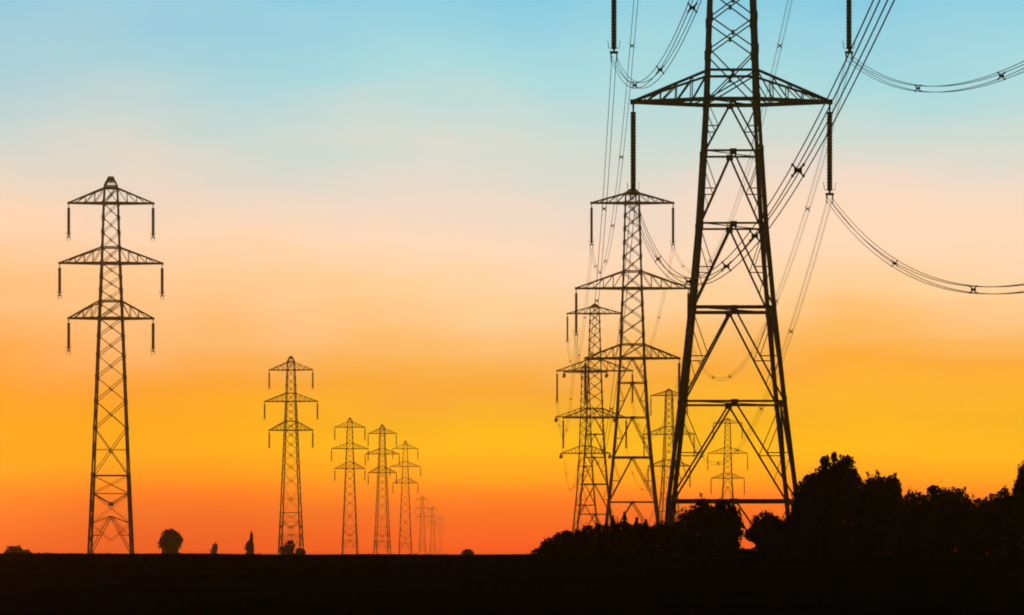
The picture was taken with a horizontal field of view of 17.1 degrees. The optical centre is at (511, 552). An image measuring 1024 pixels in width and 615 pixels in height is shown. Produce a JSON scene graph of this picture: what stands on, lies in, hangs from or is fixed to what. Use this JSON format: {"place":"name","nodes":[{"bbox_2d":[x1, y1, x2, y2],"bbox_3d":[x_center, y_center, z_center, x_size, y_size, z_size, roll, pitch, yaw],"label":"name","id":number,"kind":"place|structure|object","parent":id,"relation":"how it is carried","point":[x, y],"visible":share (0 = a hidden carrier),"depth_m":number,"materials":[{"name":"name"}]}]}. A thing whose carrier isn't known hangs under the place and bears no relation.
{"place":"outdoors","nodes":[
{"label":"outdoors","id":0,"kind":"place"},
{"bbox_2d":[0,551,1023,614],"bbox_3d":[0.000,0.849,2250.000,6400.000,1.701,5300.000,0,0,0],"label":"ground","id":1,"kind":"structure","parent":0,"point":[528,606],"depth_m":60.25,"materials":[{"name":"black plant"}]},
{"bbox_2d":[4,545,23,552],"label":"bush","id":2,"kind":"object","parent":1,"relation":"on","point":[15,549],"visible":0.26,"depth_m":329.62,"materials":[{"name":"black plant"}]},
{"bbox_2d":[57,176,164,553],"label":"transmission tower","id":3,"kind":"structure","parent":1,"relation":"on","point":[99,318],"depth_m":454.42,"materials":[{"name":"metal"}]},
{"bbox_2d":[157,528,183,553],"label":"tree","id":4,"kind":"object","parent":1,"relation":"on","point":[171,541],"visible":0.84,"depth_m":349.63,"materials":[{"name":"black plant"}]},
{"bbox_2d":[209,542,217,553],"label":"bush","id":5,"kind":"object","parent":1,"relation":"on","point":[214,548],"visible":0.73,"depth_m":519.86,"materials":[{"name":"black plant"}]},
{"bbox_2d":[244,531,254,553],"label":"bush","id":6,"kind":"object","parent":1,"relation":"on","point":[249,548],"visible":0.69,"depth_m":349.90,"materials":[{"name":"black plant"}]},
{"bbox_2d":[264,356,317,554],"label":"transmission tower","id":7,"kind":"structure","parent":1,"relation":"on","point":[285,429],"depth_m":869.41,"materials":[{"name":"metal"}]},
{"bbox_2d":[279,539,305,554],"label":"bush","id":8,"kind":"object","parent":1,"relation":"on","point":[288,549],"visible":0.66,"depth_m":329.78,"materials":[{"name":"black plant"}]},
{"bbox_2d":[330,418,368,553],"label":"transmission tower","id":9,"kind":"structure","parent":1,"relation":"on","point":[345,482],"depth_m":1265.18,"materials":[{"name":"metal"}]},
{"bbox_2d":[365,424,399,553],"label":"transmission tower","id":10,"kind":"structure","parent":1,"relation":"on","point":[387,542],"depth_m":1332.11,"materials":[{"name":"metal"}]},
{"bbox_2d":[390,441,420,553],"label":"transmission tower","id":11,"kind":"structure","parent":1,"relation":"on","point":[402,466],"depth_m":1526.13,"materials":[{"name":"metal"}]},
{"bbox_2d":[414,495,429,553],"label":"transmission tower","id":12,"kind":"structure","parent":1,"relation":"on","point":[423,507],"depth_m":2984.76,"materials":[{"name":"metal"}]},
{"bbox_2d":[427,506,438,553],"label":"transmission tower","id":13,"kind":"structure","parent":1,"relation":"on","point":[432,516],"depth_m":3635.09,"materials":[{"name":"metal"}]},
{"bbox_2d":[435,516,444,553],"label":"transmission tower","id":14,"kind":"structure","parent":1,"relation":"on","point":[441,531],"depth_m":4648.87,"materials":[{"name":"metal"}]},
{"bbox_2d":[461,549,474,554],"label":"bush","id":15,"kind":"object","parent":1,"relation":"on","point":[467,552],"visible":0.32,"depth_m":339.92,"materials":[{"name":"black plant"}]},
{"bbox_2d":[527,528,580,556],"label":"shrub","id":16,"kind":"object","parent":1,"relation":"on","point":[558,544],"visible":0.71,"depth_m":86.81,"materials":[{"name":"black plant"}]},
{"bbox_2d":[554,365,614,531],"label":"transmission tower","id":17,"kind":"structure","parent":1,"relation":"on","point":[579,446],"depth_m":849.91,"materials":[{"name":"metal"}]},
{"bbox_2d":[569,523,604,556],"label":"shrub","id":18,"kind":"object","parent":1,"relation":"on","point":[586,542],"visible":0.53,"depth_m":87.84,"materials":[{"name":"black plant"}]},
{"bbox_2d":[555,303,633,529],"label":"transmission tower","id":19,"kind":"structure","parent":1,"relation":"on","point":[590,313],"depth_m":661.23,"materials":[{"name":"metal"}]},
{"bbox_2d":[556,344,576,437],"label":"conductor bundle","id":20,"kind":"object","parent":19,"relation":"attached to","point":[570,393],"visible":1,"depth_m":483.47,"materials":[{"name":"metal"}]},
{"bbox_2d":[563,412,585,489],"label":"conductor bundle","id":21,"kind":"object","parent":19,"relation":"attached to","point":[579,452],"visible":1,"depth_m":488.96,"materials":[{"name":"metal"}]},
{"bbox_2d":[567,247,592,367],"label":"conductor bundle","id":22,"kind":"object","parent":19,"relation":"attached to","point":[584,317],"visible":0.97,"depth_m":491.50,"materials":[{"name":"metal"}]},
{"bbox_2d":[623,249,673,367],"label":"conductor bundle","id":23,"kind":"object","parent":19,"relation":"attached to","point":[659,311],"visible":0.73,"depth_m":484.76,"materials":[{"name":"metal"}]},
{"bbox_2d":[625,406,677,489],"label":"conductor bundle","id":24,"kind":"object","parent":19,"relation":"attached to","point":[662,462],"visible":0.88,"depth_m":505.94,"materials":[{"name":"metal"}]},
{"bbox_2d":[632,362,681,436],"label":"conductor bundle","id":25,"kind":"object","parent":19,"relation":"attached to","point":[666,413],"visible":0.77,"depth_m":524.05,"materials":[{"name":"metal"}]},
{"bbox_2d":[593,511,639,557],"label":"shrub","id":26,"kind":"object","parent":1,"relation":"on","point":[622,539],"visible":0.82,"depth_m":86.86,"materials":[{"name":"black plant"}]},
{"bbox_2d":[573,189,689,541],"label":"transmission tower","id":27,"kind":"structure","parent":1,"relation":"on","point":[641,272],"depth_m":443.27,"materials":[{"name":"metal"}]},
{"bbox_2d":[631,517,651,557],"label":"shrub","id":28,"kind":"object","parent":1,"relation":"on","point":[642,531],"visible":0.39,"depth_m":87.92,"materials":[{"name":"black plant"}]},
{"bbox_2d":[643,516,687,557],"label":"shrub","id":29,"kind":"object","parent":1,"relation":"on","point":[663,542],"visible":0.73,"depth_m":86.83,"materials":[{"name":"black plant"}]},
{"bbox_2d":[643,389,694,523],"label":"transmission tower","id":30,"kind":"structure","parent":1,"relation":"on","point":[665,427],"depth_m":975.69,"materials":[{"name":"metal"}]},
{"bbox_2d":[675,492,746,558],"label":"bush","id":31,"kind":"object","parent":1,"relation":"on","point":[708,531],"visible":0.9,"depth_m":85.84,"materials":[{"name":"black plant"}]},
{"bbox_2d":[707,418,747,553],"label":"transmission tower","id":32,"kind":"structure","parent":1,"relation":"on","point":[724,465],"depth_m":1249.05,"materials":[{"name":"metal"}]},
{"bbox_2d":[608,0,854,529],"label":"transmission tower","id":33,"kind":"structure","parent":1,"relation":"on","point":[770,311],"depth_m":211.35,"materials":[{"name":"metal"}]},
{"bbox_2d":[575,61,615,380],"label":"conductor bundle","id":34,"kind":"object","parent":33,"relation":"hanging from","point":[600,232],"visible":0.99,"depth_m":251.68,"materials":[{"name":"metal"}]},
{"bbox_2d":[584,198,635,464],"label":"conductor bundle","id":35,"kind":"object","parent":33,"relation":"attached to","point":[610,408],"visible":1,"depth_m":250.14,"materials":[{"name":"metal"}]},
{"bbox_2d":[590,1,637,273],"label":"conductor bundle","id":36,"kind":"object","parent":33,"relation":"attached to","point":[621,139],"visible":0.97,"depth_m":271.57,"materials":[{"name":"metal"}]},
{"bbox_2d":[611,0,701,88],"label":"conductor bundle","id":37,"kind":"object","parent":33,"relation":"attached to","point":[660,68],"visible":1,"depth_m":138.47,"materials":[{"name":"metal"}]},
{"bbox_2d":[672,0,791,272],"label":"conductor bundle","id":38,"kind":"object","parent":33,"relation":"hanging from","point":[778,45],"visible":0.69,"depth_m":277.62,"materials":[{"name":"metal"}]},
{"bbox_2d":[684,198,831,464],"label":"conductor bundle","id":39,"kind":"object","parent":33,"relation":"hanging from","point":[787,333],"visible":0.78,"depth_m":242.45,"materials":[{"name":"metal"}]},
{"bbox_2d":[631,0,894,285],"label":"conductor bundle","id":40,"kind":"object","parent":33,"relation":"attached to","point":[796,170],"visible":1,"depth_m":89.95,"materials":[{"name":"metal"}]},
{"bbox_2d":[692,61,849,380],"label":"conductor bundle","id":41,"kind":"object","parent":33,"relation":"hanging from","point":[796,236],"visible":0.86,"depth_m":251.21,"materials":[{"name":"metal"}]},
{"bbox_2d":[827,197,1023,293],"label":"conductor bundle","id":42,"kind":"object","parent":33,"relation":"attached to","point":[971,286],"visible":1,"depth_m":162.82,"materials":[{"name":"metal"}]},
{"bbox_2d":[846,55,1023,91],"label":"conductor bundle","id":43,"kind":"object","parent":33,"relation":"attached to","point":[1001,75],"visible":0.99,"depth_m":161.04,"materials":[{"name":"metal"}]},
{"bbox_2d":[740,510,783,556],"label":"bush","id":44,"kind":"object","parent":1,"relation":"on","point":[763,533],"visible":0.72,"depth_m":87.84,"materials":[{"name":"black plant"}]},
{"bbox_2d":[775,491,810,558],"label":"bush","id":45,"kind":"object","parent":1,"relation":"on","point":[796,527],"visible":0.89,"depth_m":85.86,"materials":[{"name":"black plant"}]},
{"bbox_2d":[785,451,875,558],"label":"tree","id":46,"kind":"object","parent":1,"relation":"on","point":[833,494],"visible":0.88,"depth_m":86.74,"materials":[{"name":"black plant"}]},
{"bbox_2d":[851,469,904,556],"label":"tree","id":47,"kind":"object","parent":1,"relation":"on","point":[883,498],"visible":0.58,"depth_m":89.72,"materials":[{"name":"black plant"}]},
{"bbox_2d":[889,489,938,556],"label":"bush","id":48,"kind":"object","parent":1,"relation":"on","point":[917,530],"visible":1,"depth_m":87.86,"materials":[{"name":"black plant"}]},
{"bbox_2d":[913,481,979,556],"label":"tree","id":49,"kind":"object","parent":1,"relation":"on","point":[948,507],"visible":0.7,"depth_m":88.74,"materials":[{"name":"black plant"}]},
{"bbox_2d":[949,485,1019,557],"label":"bush","id":50,"kind":"object","parent":1,"relation":"on","point":[984,530],"visible":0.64,"depth_m":86.86,"materials":[{"name":"black plant"}]},
{"bbox_2d":[1000,460,1023,559],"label":"tree","id":51,"kind":"object","parent":1,"relation":"on","point":[1017,533],"visible":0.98,"depth_m":84.88,"materials":[{"name":"black plant"}]},
{"bbox_2d":[0,0,1023,553],"label":"sky","id":52,"kind":"structure","parent":0,"point":[391,199],"materials":[{"name":"orange"}]}
]}

